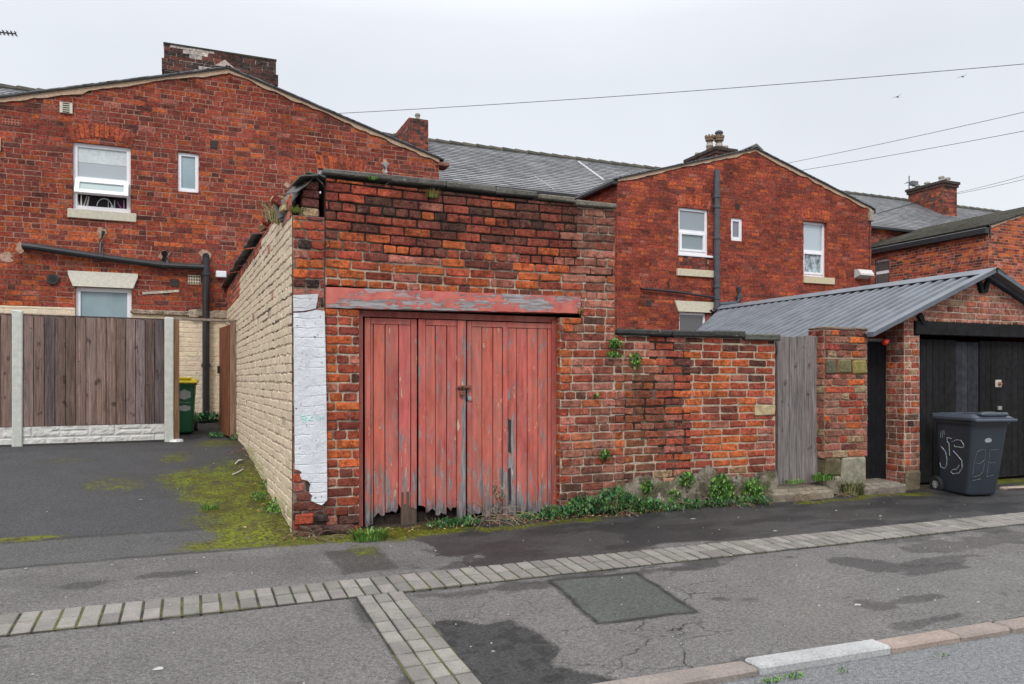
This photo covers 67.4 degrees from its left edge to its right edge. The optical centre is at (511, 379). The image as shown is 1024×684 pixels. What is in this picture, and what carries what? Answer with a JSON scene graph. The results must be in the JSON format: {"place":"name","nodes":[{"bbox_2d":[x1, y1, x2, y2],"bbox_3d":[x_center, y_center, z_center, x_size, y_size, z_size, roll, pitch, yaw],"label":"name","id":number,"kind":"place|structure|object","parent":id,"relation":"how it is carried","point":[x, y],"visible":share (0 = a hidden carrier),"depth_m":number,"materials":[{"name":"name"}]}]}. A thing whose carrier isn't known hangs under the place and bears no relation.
{"place":"outdoors","nodes":[
{"label":"outdoors","id":0,"kind":"place"},
{"bbox_2d":[0,421,315,568],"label":"driveway","id":1,"kind":"structure","parent":0,"point":[87,496],"depth_m":7.26,"materials":[{"name":"grey asphalt"}]},
{"bbox_2d":[0,310,173,446],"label":"timber fence","id":2,"kind":"object","parent":1,"relation":"on","point":[96,377],"visible":1,"depth_m":10.51,"materials":[{"name":"wood"}]},
{"bbox_2d":[170,439,183,441],"bbox_3d":[-4.809,0.865,11.005,0.200,0.040,0.200,0,0,-23],"label":"white lid","id":3,"kind":"object","parent":1,"relation":"on","point":[176,440],"visible":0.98,"depth_m":10.94,"materials":[{"name":"white plastic"}]},
{"bbox_2d":[161,377,198,432],"bbox_3d":[-5.161,0.393,11.888,0.562,0.883,0.772,0,0,-21],"label":"wheelie bin","id":4,"kind":"object","parent":1,"relation":"on","point":[187,395],"visible":0.58,"depth_m":11.70,"materials":[{"name":"plastic"}]},
{"bbox_2d":[174,318,235,438],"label":"wooden gate","id":5,"kind":"structure","parent":1,"relation":"on","point":[226,369],"depth_m":11.38,"materials":[{"name":"brown wood"}]},
{"bbox_2d":[195,503,219,510],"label":"grass tuft","id":6,"kind":"object","parent":1,"relation":"on","point":[206,507],"visible":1,"depth_m":7.08,"materials":[{"name":"green plant"}]},
{"bbox_2d":[194,411,280,513],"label":"driveway weeds","id":7,"kind":"object","parent":1,"relation":"on","point":[200,416],"visible":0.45,"depth_m":11.14,"materials":[{"name":"green plant"}]},
{"bbox_2d":[0,488,1023,683],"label":"pavement","id":8,"kind":"structure","parent":0,"point":[579,628],"depth_m":4.89,"materials":[{"name":"grey asphalt"}]},
{"bbox_2d":[347,526,394,541],"bbox_3d":[-1.174,1.271,6.326,0.439,0.100,0.266,0,0,-23],"label":"grass tuft","id":9,"kind":"object","parent":8,"relation":"on","point":[372,535],"visible":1,"depth_m":6.28,"materials":[{"name":"green plant"}]},
{"bbox_2d":[0,488,1020,683],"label":"litter specks","id":10,"kind":"object","parent":8,"relation":"on","point":[159,668],"visible":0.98,"depth_m":4.89,"materials":[{"name":"white paper"}]},
{"bbox_2d":[0,512,1023,683],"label":"paving band","id":11,"kind":"object","parent":8,"relation":"in","point":[421,649],"visible":1,"depth_m":4.85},
{"bbox_2d":[999,486,1023,489],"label":"flat stone","id":12,"kind":"object","parent":8,"relation":"on","point":[1012,487],"visible":0.97,"depth_m":9.27,"materials":[{"name":"beige stone"}]},
{"bbox_2d":[0,0,1023,210],"label":"sky","id":13,"kind":"structure","parent":0,"point":[344,57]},
{"bbox_2d":[314,476,1023,542],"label":"pavement","id":14,"kind":"structure","parent":0,"point":[925,488],"depth_m":7.25,"materials":[{"name":"grey asphalt"}]},
{"bbox_2d":[209,447,659,538],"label":"dry leaves","id":15,"kind":"object","parent":14,"relation":"on","point":[408,527],"visible":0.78,"depth_m":7.02,"materials":[{"name":"brown plant"}]},
{"bbox_2d":[466,477,539,529],"bbox_3d":[-0.168,1.143,6.946,0.848,0.563,0.588,0,0,2],"label":"dead weed","id":16,"kind":"object","parent":14,"relation":"on","point":[501,505],"visible":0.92,"depth_m":7.04,"materials":[{"name":"brown plant"}]},
{"bbox_2d":[835,479,867,495],"bbox_3d":[3.843,1.212,8.688,0.540,0.190,0.374,0,0,-23],"label":"grass tuft","id":17,"kind":"object","parent":14,"relation":"on","point":[850,488],"visible":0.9,"depth_m":8.61,"materials":[{"name":"green plant"}]},
{"bbox_2d":[929,411,1017,494],"bbox_3d":[5.319,0.848,8.894,0.544,0.981,0.748,0,0,-11],"label":"wheelie bin","id":18,"kind":"object","parent":14,"relation":"on","point":[970,447],"visible":1,"depth_m":8.70,"materials":[{"name":"plastic"}]},
{"bbox_2d":[715,632,1023,683],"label":"road","id":19,"kind":"structure","parent":0,"point":[995,660],"depth_m":3.93,"materials":[{"name":"grey asphalt"}]},
{"bbox_2d":[761,651,948,683],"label":"kerb weeds","id":20,"kind":"object","parent":19,"relation":"on","point":[800,675],"visible":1,"depth_m":3.78,"materials":[{"name":"green plant"}]},
{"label":"yard ground","id":21,"kind":"structure","parent":0,"visible":0},
{"bbox_2d":[0,42,448,421],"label":"brick house","id":22,"kind":"structure","parent":21,"relation":"on","point":[136,197],"depth_m":12.93,"materials":[{"name":"brick"}]},
{"bbox_2d":[67,142,136,222],"bbox_3d":[-6.730,-3.282,12.631,1.001,1.331,0.340,0,0,-23],"label":"window","id":23,"kind":"structure","parent":22,"relation":"in","point":[101,174],"depth_m":12.61,"materials":[{"name":"white plastic"}]},
{"bbox_2d":[76,287,131,317],"bbox_3d":[-6.725,-1.043,12.663,0.819,0.944,0.060,0,0,-23],"label":"window","id":24,"kind":"structure","parent":22,"relation":"in","point":[90,301],"depth_m":12.66,"materials":[{"name":"glass"}]},
{"bbox_2d":[178,152,198,192],"bbox_3d":[-5.540,-3.538,13.140,0.328,0.669,0.060,0,0,-23],"label":"window","id":25,"kind":"structure","parent":22,"relation":"in","point":[188,170],"depth_m":13.13,"materials":[{"name":"white plastic"}]},
{"bbox_2d":[221,168,624,536],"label":"brick garage","id":26,"kind":"structure","parent":21,"relation":"on","point":[408,351],"depth_m":7.00,"materials":[{"name":"brick"}]},
{"bbox_2d":[253,199,280,223],"bbox_3d":[-2.114,-1.536,7.010,0.502,0.205,0.359,0,0,4],"label":"grass tuft","id":27,"kind":"object","parent":26,"relation":"on","point":[275,219],"visible":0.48,"depth_m":6.96,"materials":[{"name":"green plant"}]},
{"bbox_2d":[288,205,307,212],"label":"grass tuft","id":28,"kind":"object","parent":26,"relation":"on","point":[296,209],"visible":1,"depth_m":6.36,"materials":[{"name":"green plant"}]},
{"bbox_2d":[366,174,377,179],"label":"grass tuft","id":29,"kind":"object","parent":26,"relation":"on","point":[372,177],"visible":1,"depth_m":6.59,"materials":[{"name":"green plant"}]},
{"bbox_2d":[364,318,416,526],"bbox_3d":[-1.082,0.370,6.835,0.469,1.831,0.059,0,0,-23],"label":"door leaf","id":30,"kind":"structure","parent":26,"relation":"in","point":[389,462],"depth_m":6.81,"materials":[{"name":"red paint"}]},
{"bbox_2d":[422,188,443,198],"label":"grass tuft","id":31,"kind":"object","parent":26,"relation":"on","point":[434,194],"visible":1,"depth_m":6.81,"materials":[{"name":"green plant"}]},
{"bbox_2d":[418,319,465,517],"bbox_3d":[-0.641,0.368,6.998,0.448,1.826,0.057,0,0,-23],"label":"door leaf","id":32,"kind":"structure","parent":26,"relation":"in","point":[438,461],"depth_m":6.98,"materials":[{"name":"red paint"}]},
{"bbox_2d":[456,321,550,516],"bbox_3d":[-0.033,0.370,7.241,1.060,1.831,0.116,0,0,-23],"label":"door leaf","id":33,"kind":"structure","parent":26,"relation":"in","point":[509,410],"depth_m":7.25,"materials":[{"name":"red paint"}]},
{"bbox_2d":[599,449,609,459],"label":"wall plant","id":34,"kind":"object","parent":26,"relation":"attached to","point":[605,455],"depth_m":7.48,"materials":[{"name":"green plant"}]},
{"bbox_2d":[606,351,622,357],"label":"wall plant","id":35,"kind":"object","parent":26,"relation":"attached to","point":[613,354],"depth_m":7.53,"materials":[{"name":"green plant"}]},
{"bbox_2d":[608,337,622,350],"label":"wall plant","id":36,"kind":"object","parent":26,"relation":"attached to","point":[614,343],"depth_m":7.52,"materials":[{"name":"green plant"}]},
{"bbox_2d":[0,83,1000,243],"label":"terraced house row","id":37,"kind":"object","parent":21,"relation":"on","point":[926,204],"visible":0.17,"depth_m":24.64,"materials":[{"name":"brick"}]},
{"bbox_2d":[0,30,17,36],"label":"television aerial","id":38,"kind":"object","parent":37,"relation":"on","point":[8,33],"visible":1,"depth_m":19.12,"materials":[{"name":"grey metal"}]},
{"bbox_2d":[339,64,1021,113],"bbox_3d":[2.712,-6.361,16.868,18.010,0.444,0.013,0,0,15],"label":"overhead cable","id":39,"kind":"object","parent":37,"relation":"attached to","point":[694,90],"visible":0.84,"depth_m":16.52,"materials":[{"name":"black rubber"}]},
{"bbox_2d":[790,112,1022,162],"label":"overhead cable","id":40,"kind":"object","parent":37,"relation":"attached to","point":[911,137],"visible":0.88,"depth_m":20.78,"materials":[{"name":"black rubber"}]},
{"bbox_2d":[904,176,917,188],"bbox_3d":[16.981,-7.925,32.304,1.057,1.250,0.300,0,0,-23],"label":"television aerial","id":41,"kind":"object","parent":37,"relation":"attached to","point":[912,183],"visible":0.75,"depth_m":32.16,"materials":[{"name":"grey metal"}]},
{"bbox_2d":[805,131,1022,169],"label":"overhead cable","id":42,"kind":"object","parent":37,"relation":"attached to","point":[919,150],"visible":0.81,"depth_m":20.56,"materials":[{"name":"black rubber"}]},
{"bbox_2d":[268,479,896,542],"bbox_3d":[1.078,1.232,7.714,6.942,0.270,0.937,0,0,-23],"label":"moss","id":43,"kind":"object","parent":21,"relation":"on","point":[841,493],"visible":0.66,"depth_m":7.70,"materials":[{"name":"green plant"}]},
{"bbox_2d":[427,485,772,528],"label":"ground cover weeds","id":44,"kind":"object","parent":21,"relation":"on","point":[619,502],"visible":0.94,"depth_m":7.41,"materials":[{"name":"green plant"}]},
{"bbox_2d":[584,329,780,514],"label":"yard wall","id":45,"kind":"structure","parent":21,"relation":"on","point":[700,405],"depth_m":7.95,"materials":[{"name":"brick"}]},
{"bbox_2d":[628,351,641,369],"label":"wall plant","id":46,"kind":"object","parent":45,"relation":"attached to","point":[637,360],"depth_m":7.60,"materials":[{"name":"green plant"}]},
{"bbox_2d":[640,480,653,492],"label":"wall plant","id":47,"kind":"object","parent":45,"relation":"attached to","point":[649,484],"depth_m":7.65,"materials":[{"name":"green plant"}]},
{"bbox_2d":[667,487,681,501],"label":"wall plant","id":48,"kind":"object","parent":45,"relation":"attached to","point":[672,497],"depth_m":7.78,"materials":[{"name":"green plant"}]},
{"bbox_2d":[679,471,694,488],"bbox_3d":[1.790,1.021,7.857,0.215,0.201,0.088,0,0,-23],"label":"wall plant","id":49,"kind":"object","parent":45,"relation":"attached to","point":[684,477],"depth_m":7.84,"materials":[{"name":"green plant"}]},
{"bbox_2d":[708,472,734,501],"bbox_3d":[2.177,1.135,7.972,0.340,0.362,0.117,0,0,-23],"label":"wall plant","id":50,"kind":"object","parent":45,"relation":"attached to","point":[717,491],"depth_m":7.96,"materials":[{"name":"green plant"}]},
{"bbox_2d":[741,477,764,500],"bbox_3d":[2.555,1.169,8.133,0.297,0.282,0.102,0,0,-23],"label":"wall plant","id":51,"kind":"object","parent":45,"relation":"attached to","point":[751,486],"depth_m":8.12,"materials":[{"name":"green plant"}]},
{"bbox_2d":[775,336,817,484],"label":"wooden gate","id":52,"kind":"structure","parent":45,"relation":"attached to","point":[796,407],"depth_m":8.59,"materials":[{"name":"grey wood"}]},
{"bbox_2d":[574,143,875,330],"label":"brick house","id":53,"kind":"structure","parent":21,"relation":"on","point":[696,241],"depth_m":17.43,"materials":[{"name":"brick"}]},
{"bbox_2d":[679,312,704,330],"bbox_3d":[3.999,-1.036,17.182,0.747,0.944,0.060,0,0,-23],"label":"window","id":54,"kind":"structure","parent":53,"relation":"in","point":[688,321],"depth_m":17.18,"materials":[{"name":"grey glass"}]},
{"bbox_2d":[678,207,706,254],"bbox_3d":[4.018,-3.306,17.160,0.798,1.029,0.075,0,0,-23],"label":"window","id":55,"kind":"structure","parent":53,"relation":"in","point":[692,237],"depth_m":17.17,"materials":[{"name":"white plastic"}]},
{"bbox_2d":[731,218,741,240],"bbox_3d":[5.122,-3.446,17.621,0.331,0.521,0.060,0,0,-23],"label":"window","id":56,"kind":"structure","parent":53,"relation":"in","point":[736,224],"depth_m":17.63,"materials":[{"name":"white plastic"}]},
{"bbox_2d":[803,222,834,284],"bbox_3d":[7.364,-3.090,18.552,0.967,1.554,0.202,0,0,-23],"label":"window","id":57,"kind":"structure","parent":53,"relation":"in","point":[813,245],"depth_m":18.58,"materials":[{"name":"white plastic"}]},
{"bbox_2d":[769,483,833,501],"bbox_3d":[3.123,1.294,8.526,0.872,0.234,0.383,0,0,-23],"label":"stone step","id":58,"kind":"object","parent":21,"relation":"on","point":[782,493],"visible":0.59,"depth_m":8.38,"materials":[{"name":"beige stone"}]},
{"bbox_2d":[782,478,806,483],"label":"grass tuft","id":59,"kind":"object","parent":58,"relation":"on","point":[787,481],"visible":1,"depth_m":8.38,"materials":[{"name":"green plant"}]},
{"bbox_2d":[810,472,835,480],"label":"grass tuft","id":60,"kind":"object","parent":58,"relation":"on","point":[818,476],"visible":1,"depth_m":8.49,"materials":[{"name":"green plant"}]},
{"bbox_2d":[808,326,867,494],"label":"brick pier","id":61,"kind":"structure","parent":21,"relation":"on","point":[841,392],"depth_m":8.69,"materials":[{"name":"brick"}]},
{"bbox_2d":[696,267,1023,489],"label":"brick garage","id":62,"kind":"structure","parent":21,"relation":"on","point":[955,343],"depth_m":9.65,"materials":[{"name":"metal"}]},
{"bbox_2d":[864,338,885,478],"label":"wooden gate","id":63,"kind":"structure","parent":62,"relation":"attached to","point":[875,457],"depth_m":9.30,"materials":[{"name":"black paint"}]},
{"bbox_2d":[881,331,891,344],"bbox_3d":[4.447,-0.494,9.120,0.094,0.175,0.304,0,0,31],"label":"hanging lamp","id":64,"kind":"object","parent":62,"relation":"hanging from","point":[885,341],"visible":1,"depth_m":9.02,"materials":[{"name":"red plastic"}]},
{"bbox_2d":[919,339,1002,482],"bbox_3d":[5.601,0.380,9.627,1.546,1.760,0.065,0,0,-21],"label":"door leaf","id":65,"kind":"structure","parent":62,"relation":"in","point":[948,376],"depth_m":9.49,"materials":[{"name":"black paint"}]},
{"bbox_2d":[978,341,1023,477],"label":"door leaf","id":66,"kind":"structure","parent":62,"relation":"in","point":[1003,361],"depth_m":9.98,"materials":[{"name":"black paint"}]},
{"bbox_2d":[857,478,905,494],"bbox_3d":[4.230,1.295,8.990,0.676,0.228,0.397,0,0,-23],"label":"stone step","id":67,"kind":"object","parent":21,"relation":"on","point":[873,486],"visible":0.56,"depth_m":8.84,"materials":[{"name":"beige stone"}]},
{"bbox_2d":[871,207,1023,285],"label":"brick house","id":68,"kind":"structure","parent":21,"relation":"on","point":[991,240],"depth_m":22.04,"materials":[{"name":"red brick"}]},
{"bbox_2d":[876,258,888,283],"bbox_3d":[11.672,-3.337,24.090,0.050,0.897,0.570,0,0,-23],"label":"window","id":69,"kind":"structure","parent":68,"relation":"in","point":[882,266],"depth_m":24.11,"materials":[{"name":"grey glass"}]},
{"label":"ground","id":70,"kind":"structure","parent":0,"visible":0},
{"bbox_2d":[593,617,1023,683],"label":"kerb","id":71,"kind":"structure","parent":70,"relation":"on","point":[790,661],"depth_m":4.01,"materials":[{"name":"concrete"}]}
]}

